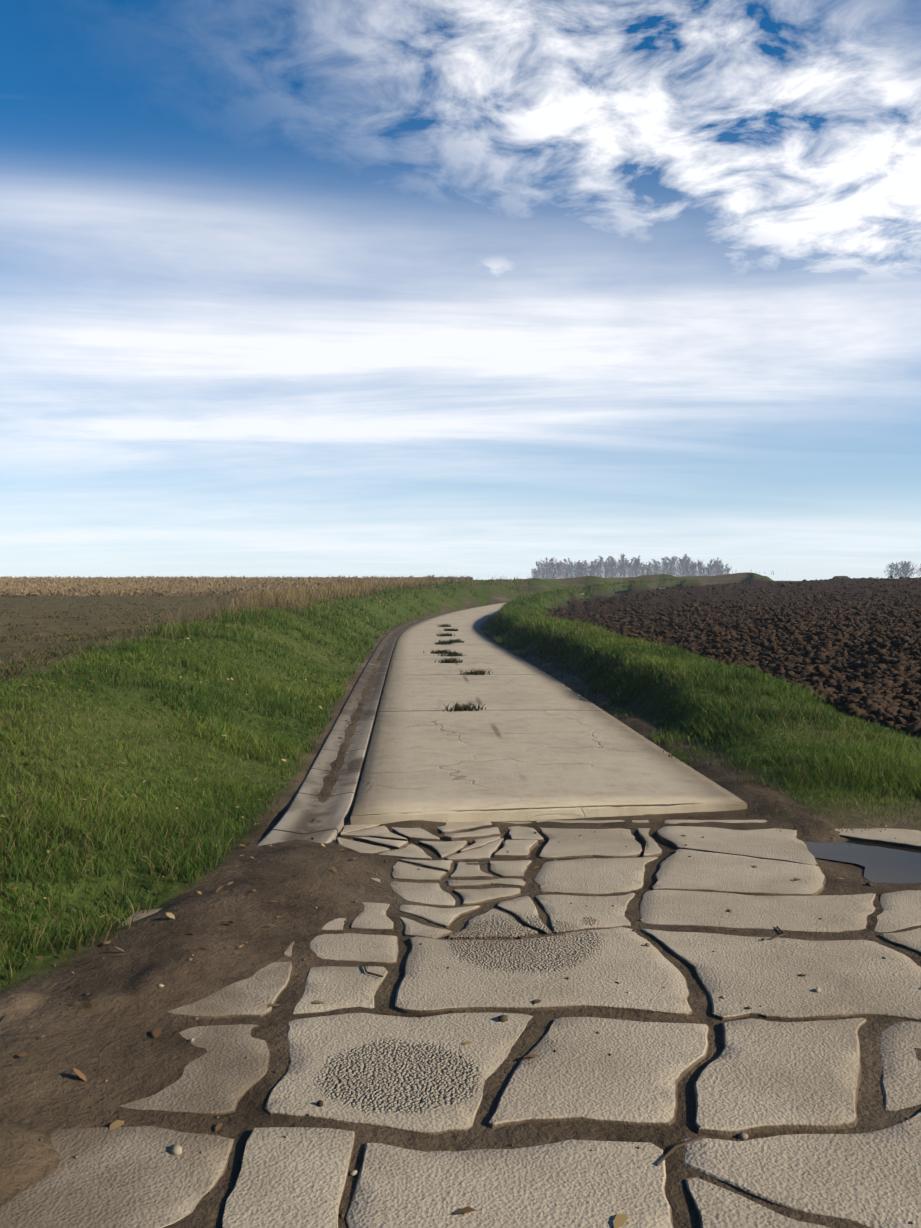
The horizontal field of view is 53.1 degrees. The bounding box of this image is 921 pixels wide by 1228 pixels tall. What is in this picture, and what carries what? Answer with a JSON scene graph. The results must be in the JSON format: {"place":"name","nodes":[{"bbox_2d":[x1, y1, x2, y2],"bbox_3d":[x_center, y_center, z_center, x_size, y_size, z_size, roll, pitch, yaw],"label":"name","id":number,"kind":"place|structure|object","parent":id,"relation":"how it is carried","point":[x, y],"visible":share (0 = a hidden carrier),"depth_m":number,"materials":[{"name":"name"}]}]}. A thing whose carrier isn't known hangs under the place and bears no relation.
{"place":"outdoors","nodes":[
{"label":"outdoors","id":0,"kind":"place"},
{"bbox_2d":[0,572,920,1227],"bbox_3d":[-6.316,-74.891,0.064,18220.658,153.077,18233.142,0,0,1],"label":"ground","id":1,"kind":"structure","parent":0,"point":[306,892],"depth_m":4.90,"materials":[{"name":"brown soil"}]},
{"bbox_2d":[0,593,252,681],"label":"stubble field","id":2,"kind":"structure","parent":1,"relation":"on","point":[5,666],"depth_m":18.40,"materials":[{"name":"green plant"}]},
{"bbox_2d":[0,631,373,1080],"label":"fallen leaves","id":3,"kind":"object","parent":1,"relation":"on","point":[156,1034],"visible":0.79,"depth_m":5.59,"materials":[{"name":"brown plant"}]},
{"bbox_2d":[0,575,473,596],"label":"crop field","id":4,"kind":"structure","parent":1,"relation":"on","point":[116,586],"depth_m":61.80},
{"bbox_2d":[0,577,533,986],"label":"grass","id":5,"kind":"structure","parent":1,"relation":"on","point":[244,744],"depth_m":7.55,"materials":[{"name":"green plant"}]},
{"bbox_2d":[257,603,492,845],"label":"gutter","id":6,"kind":"object","parent":1,"relation":"on","point":[330,816],"visible":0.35,"depth_m":8.10,"materials":[{"name":"concrete"}]},
{"bbox_2d":[96,570,787,642],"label":"dry grass","id":7,"kind":"structure","parent":1,"relation":"on","point":[283,598],"depth_m":28.19,"materials":[{"name":"plant"}]},
{"bbox_2d":[0,820,920,1227],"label":"broken slabs","id":8,"kind":"structure","parent":1,"relation":"on","point":[426,1076],"depth_m":3.14,"materials":[{"name":"concrete"}]},
{"bbox_2d":[0,861,784,1165],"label":"twigs","id":9,"kind":"object","parent":8,"relation":"on","point":[660,1161],"visible":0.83,"depth_m":2.66,"materials":[{"name":"brown wood"}]},
{"bbox_2d":[56,823,842,1227],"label":"slab leaves","id":10,"kind":"object","parent":8,"relation":"on","point":[620,1219],"visible":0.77,"depth_m":2.73,"materials":[{"name":"brown plant"}]},
{"bbox_2d":[36,825,914,1224],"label":"pebbles","id":11,"kind":"object","parent":1,"relation":"on","point":[174,1149],"visible":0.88,"depth_m":3.43,"materials":[{"name":"beige stone"}]},
{"bbox_2d":[531,568,539,577],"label":"tree","id":12,"kind":"object","parent":1,"relation":"on","point":[533,574],"visible":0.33,"depth_m":605.66,"materials":[{"name":"grey plant"}]},
{"bbox_2d":[536,560,544,578],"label":"tree","id":13,"kind":"object","parent":1,"relation":"on","point":[538,565],"visible":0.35,"depth_m":620.12,"materials":[{"name":"grey plant"}]},
{"bbox_2d":[539,557,552,578],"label":"tree","id":14,"kind":"object","parent":1,"relation":"on","point":[544,568],"visible":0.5,"depth_m":573.69,"materials":[{"name":"grey plant"}]},
{"bbox_2d":[545,561,554,578],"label":"tree","id":15,"kind":"object","parent":1,"relation":"on","point":[551,569],"visible":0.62,"depth_m":570.47,"materials":[{"name":"grey plant"}]},
{"bbox_2d":[551,557,559,578],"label":"tree","id":16,"kind":"object","parent":1,"relation":"on","point":[556,573],"visible":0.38,"depth_m":595.01,"materials":[{"name":"grey plant"}]},
{"bbox_2d":[556,562,565,578],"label":"tree","id":17,"kind":"object","parent":1,"relation":"on","point":[558,565],"visible":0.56,"depth_m":572.08,"materials":[{"name":"grey plant"}]},
{"bbox_2d":[563,558,571,577],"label":"tree","id":18,"kind":"object","parent":1,"relation":"on","point":[567,564],"visible":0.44,"depth_m":617.53,"materials":[{"name":"grey plant"}]},
{"bbox_2d":[566,561,574,577],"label":"tree","id":19,"kind":"object","parent":1,"relation":"on","point":[569,568],"visible":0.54,"depth_m":601.94,"materials":[{"name":"grey plant"}]},
{"bbox_2d":[576,560,582,576],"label":"tree","id":20,"kind":"object","parent":1,"relation":"on","point":[579,567],"visible":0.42,"depth_m":602.25,"materials":[{"name":"grey plant"}]},
{"bbox_2d":[579,560,587,576],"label":"tree","id":21,"kind":"object","parent":1,"relation":"on","point":[581,568],"visible":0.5,"depth_m":575.75,"materials":[{"name":"grey plant"}]},
{"bbox_2d":[581,560,590,575],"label":"tree","id":22,"kind":"object","parent":1,"relation":"on","point":[586,572],"visible":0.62,"depth_m":573.00,"materials":[{"name":"grey plant"}]},
{"bbox_2d":[588,563,595,575],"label":"tree","id":23,"kind":"object","parent":1,"relation":"on","point":[593,568],"visible":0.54,"depth_m":584.98,"materials":[{"name":"grey plant"}]},
{"bbox_2d":[592,559,600,576],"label":"tree","id":24,"kind":"object","parent":1,"relation":"on","point":[597,566],"visible":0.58,"depth_m":598.49,"materials":[{"name":"grey plant"}]},
{"bbox_2d":[595,556,604,577],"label":"tree","id":25,"kind":"object","parent":1,"relation":"on","point":[601,567],"visible":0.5,"depth_m":612.46,"materials":[{"name":"grey plant"}]},
{"bbox_2d":[602,560,609,577],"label":"tree","id":26,"kind":"object","parent":1,"relation":"on","point":[605,571],"visible":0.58,"depth_m":576.08,"materials":[{"name":"grey plant"}]},
{"bbox_2d":[602,556,615,577],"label":"tree","id":27,"kind":"object","parent":1,"relation":"on","point":[611,565],"visible":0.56,"depth_m":581.73,"materials":[{"name":"grey plant"}]},
{"bbox_2d":[605,556,615,576],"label":"tree","id":28,"kind":"object","parent":1,"relation":"on","point":[611,558],"visible":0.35,"depth_m":599.82,"materials":[{"name":"grey plant"}]},
{"bbox_2d":[613,559,623,577],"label":"tree","id":29,"kind":"object","parent":1,"relation":"on","point":[616,570],"visible":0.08,"depth_m":584.99,"materials":[{"name":"grey plant"}]},
{"bbox_2d":[616,554,625,577],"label":"tree","id":30,"kind":"object","parent":1,"relation":"on","point":[621,560],"visible":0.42,"depth_m":580.09,"materials":[{"name":"grey plant"}]},
{"bbox_2d":[619,561,627,577],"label":"tree","id":31,"kind":"object","parent":1,"relation":"on","point":[625,564],"visible":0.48,"depth_m":571.95,"materials":[{"name":"grey plant"}]},
{"bbox_2d":[627,560,631,576],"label":"tree","id":32,"kind":"object","parent":1,"relation":"on","point":[629,570],"visible":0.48,"depth_m":589.56,"materials":[{"name":"grey plant"}]},
{"bbox_2d":[628,557,637,576],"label":"tree","id":33,"kind":"object","parent":1,"relation":"on","point":[633,567],"visible":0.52,"depth_m":572.47,"materials":[{"name":"grey plant"}]},
{"bbox_2d":[633,556,641,576],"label":"tree","id":34,"kind":"object","parent":1,"relation":"on","point":[638,565],"visible":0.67,"depth_m":572.70,"materials":[{"name":"grey plant"}]},
{"bbox_2d":[640,563,646,574],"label":"tree","id":35,"kind":"object","parent":1,"relation":"on","point":[643,569],"visible":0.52,"depth_m":583.90,"materials":[{"name":"grey plant"}]},
{"bbox_2d":[645,562,653,574],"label":"tree","id":36,"kind":"object","parent":1,"relation":"on","point":[649,571],"visible":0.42,"depth_m":595.23,"materials":[{"name":"grey plant"}]},
{"bbox_2d":[649,559,655,574],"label":"tree","id":37,"kind":"object","parent":1,"relation":"on","point":[652,564],"visible":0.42,"depth_m":617.48,"materials":[{"name":"grey plant"}]},
{"bbox_2d":[654,561,661,573],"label":"tree","id":38,"kind":"object","parent":1,"relation":"on","point":[658,568],"visible":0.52,"depth_m":569.87,"materials":[{"name":"grey plant"}]},
{"bbox_2d":[660,561,666,573],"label":"tree","id":39,"kind":"object","parent":1,"relation":"on","point":[663,569],"visible":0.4,"depth_m":582.82,"materials":[{"name":"grey plant"}]},
{"bbox_2d":[661,556,673,574],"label":"tree","id":40,"kind":"object","parent":1,"relation":"on","point":[668,572],"visible":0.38,"depth_m":609.21,"materials":[{"name":"grey plant"}]},
{"bbox_2d":[667,557,675,575],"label":"tree","id":41,"kind":"object","parent":1,"relation":"on","point":[671,561],"visible":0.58,"depth_m":613.28,"materials":[{"name":"grey plant"}]},
{"bbox_2d":[667,555,677,576],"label":"tree","id":42,"kind":"object","parent":1,"relation":"on","point":[676,558],"visible":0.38,"depth_m":617.97,"materials":[{"name":"grey plant"}]},
{"bbox_2d":[673,558,685,576],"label":"tree","id":43,"kind":"object","parent":1,"relation":"on","point":[679,572],"visible":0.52,"depth_m":569.53,"materials":[{"name":"grey plant"}]},
{"bbox_2d":[677,559,686,575],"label":"tree","id":44,"kind":"object","parent":1,"relation":"on","point":[683,568],"visible":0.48,"depth_m":589.38,"materials":[{"name":"grey plant"}]},
{"bbox_2d":[679,554,690,575],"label":"tree","id":45,"kind":"object","parent":1,"relation":"on","point":[684,557],"visible":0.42,"depth_m":600.92,"materials":[{"name":"grey plant"}]},
{"bbox_2d":[685,559,695,575],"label":"tree","id":46,"kind":"object","parent":1,"relation":"on","point":[690,572],"visible":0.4,"depth_m":598.33,"materials":[{"name":"grey plant"}]},
{"bbox_2d":[691,561,697,575],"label":"tree","id":47,"kind":"object","parent":1,"relation":"on","point":[694,569],"visible":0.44,"depth_m":601.78,"materials":[{"name":"grey plant"}]},
{"bbox_2d":[696,560,702,575],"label":"tree","id":48,"kind":"object","parent":1,"relation":"on","point":[699,565],"visible":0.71,"depth_m":594.80,"materials":[{"name":"grey plant"}]},
{"bbox_2d":[479,577,920,832],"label":"grass","id":49,"kind":"structure","parent":1,"relation":"on","point":[576,630],"depth_m":10.26,"materials":[{"name":"green plant"}]},
{"bbox_2d":[701,565,708,575],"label":"tree","id":50,"kind":"object","parent":1,"relation":"on","point":[704,570],"visible":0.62,"depth_m":594.30,"materials":[{"name":"grey plant"}]},
{"bbox_2d":[708,559,716,575],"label":"tree","id":51,"kind":"object","parent":1,"relation":"on","point":[711,567],"visible":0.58,"depth_m":576.02,"materials":[{"name":"grey plant"}]},
{"bbox_2d":[711,557,718,575],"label":"tree","id":52,"kind":"object","parent":1,"relation":"on","point":[716,568],"visible":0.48,"depth_m":597.23,"materials":[{"name":"grey plant"}]},
{"bbox_2d":[718,564,724,574],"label":"tree","id":53,"kind":"object","parent":1,"relation":"on","point":[721,570],"visible":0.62,"depth_m":590.48,"materials":[{"name":"grey plant"}]},
{"bbox_2d":[724,564,731,574],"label":"tree","id":54,"kind":"object","parent":1,"relation":"on","point":[728,568],"visible":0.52,"depth_m":579.25,"materials":[{"name":"grey plant"}]},
{"bbox_2d":[546,575,920,738],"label":"clods","id":55,"kind":"object","parent":1,"relation":"on","point":[865,678],"visible":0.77,"depth_m":20.27,"materials":[{"name":"soil"}]},
{"bbox_2d":[804,840,920,882],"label":"puddle water","id":56,"kind":"structure","parent":1,"relation":"on","point":[882,863],"depth_m":5.83,"materials":[{"name":"grey liquid"}]},
{"bbox_2d":[884,562,901,578],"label":"tree","id":57,"kind":"object","parent":1,"relation":"on","point":[892,569],"visible":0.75,"depth_m":596.09,"materials":[{"name":"grey plant"}]},
{"bbox_2d":[893,561,912,577],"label":"tree","id":58,"kind":"object","parent":1,"relation":"on","point":[903,571],"visible":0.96,"depth_m":574.58,"materials":[{"name":"grey plant"}]},
{"bbox_2d":[900,561,917,576],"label":"tree","id":59,"kind":"object","parent":1,"relation":"on","point":[911,572],"visible":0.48,"depth_m":591.84,"materials":[{"name":"grey plant"}]},
{"bbox_2d":[0,0,920,580],"label":"sky","id":60,"kind":"structure","parent":0,"point":[482,289],"materials":[{"name":"blue"}]},
{"bbox_2d":[350,591,746,824],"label":"road","id":61,"kind":"structure","parent":0,"point":[530,742],"depth_m":9.13,"materials":[{"name":"concrete"}]},
{"bbox_2d":[423,624,492,711],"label":"road weeds","id":62,"kind":"object","parent":61,"relation":"on","point":[456,707],"visible":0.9,"depth_m":19.52,"materials":[{"name":"green plant"}]}
]}

